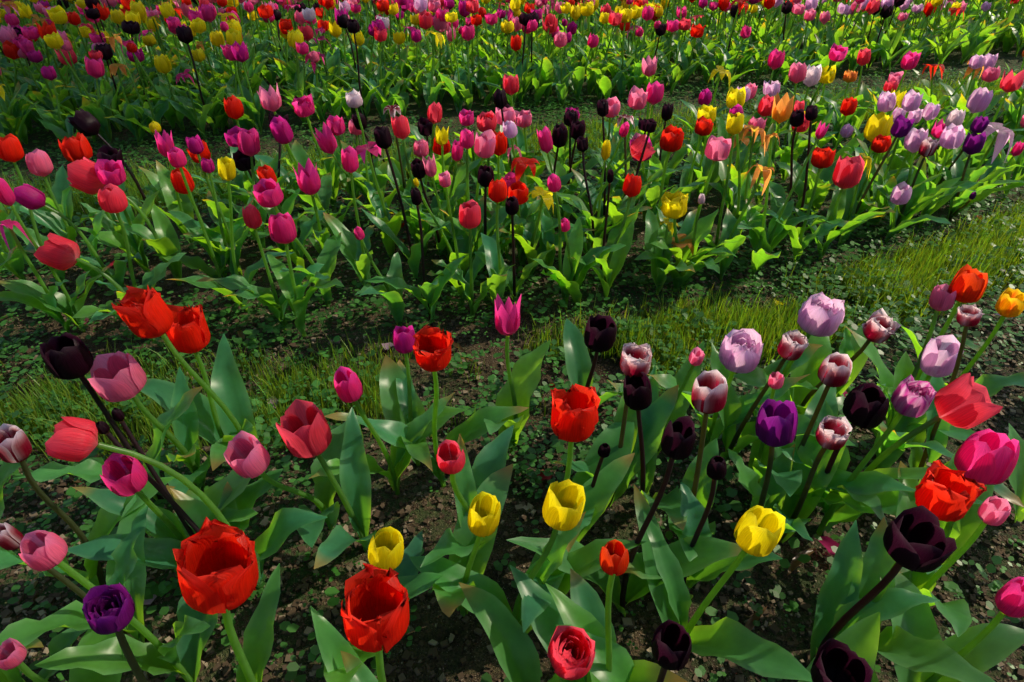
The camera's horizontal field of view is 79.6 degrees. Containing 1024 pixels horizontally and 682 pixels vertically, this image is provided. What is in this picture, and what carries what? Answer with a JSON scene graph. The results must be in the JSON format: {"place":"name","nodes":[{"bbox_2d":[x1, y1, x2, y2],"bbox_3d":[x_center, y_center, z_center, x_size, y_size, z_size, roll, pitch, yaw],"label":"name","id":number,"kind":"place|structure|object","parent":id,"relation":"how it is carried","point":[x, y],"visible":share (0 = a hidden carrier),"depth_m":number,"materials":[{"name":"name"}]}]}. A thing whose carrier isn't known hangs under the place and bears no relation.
{"place":"outdoors","nodes":[
{"label":"outdoors","id":0,"kind":"place"},
{"bbox_2d":[0,67,1020,233],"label":"path grass","id":1,"kind":"structure","parent":0,"point":[143,180],"depth_m":2.71,"materials":[{"name":"green plant"}]},
{"bbox_2d":[0,11,1023,681],"bbox_3d":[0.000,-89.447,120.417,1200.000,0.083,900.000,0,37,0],"label":"ground soil and paths","id":2,"kind":"structure","parent":0,"point":[478,659],"depth_m":1.58,"materials":[{"name":"brown soil"}]},
{"bbox_2d":[0,162,1012,630],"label":"fallen petals and litter","id":3,"kind":"object","parent":2,"relation":"on","point":[826,542],"visible":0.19,"depth_m":1.28,"materials":[{"name":"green plant"}]},
{"bbox_2d":[0,264,1023,681],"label":"tulip bed","id":4,"kind":"object","parent":2,"relation":"on","point":[214,556],"visible":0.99,"depth_m":0.95,"materials":[{"name":"green plant"}]},
{"bbox_2d":[0,43,1023,341],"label":"tulips","id":5,"kind":"object","parent":2,"relation":"on","point":[502,211],"visible":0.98,"depth_m":1.93,"materials":[{"name":"green plant"}]},
{"bbox_2d":[0,66,1023,681],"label":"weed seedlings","id":6,"kind":"object","parent":2,"relation":"on","point":[162,588],"visible":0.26,"depth_m":1.65,"materials":[{"name":"green plant"}]},
{"bbox_2d":[0,194,1023,462],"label":"path grass","id":7,"kind":"structure","parent":2,"relation":"on","point":[916,272],"depth_m":1.66,"materials":[{"name":"green plant"}]},
{"bbox_2d":[0,0,1023,144],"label":"tulip bed","id":8,"kind":"object","parent":2,"relation":"on","point":[206,57],"visible":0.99,"depth_m":3.44,"materials":[{"name":"green plant"}]},
{"bbox_2d":[0,114,1023,681],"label":"soil crumbs and stones","id":9,"kind":"object","parent":2,"relation":"on","point":[290,608],"visible":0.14,"depth_m":1.21,"materials":[{"name":"brown soil"}]}
]}

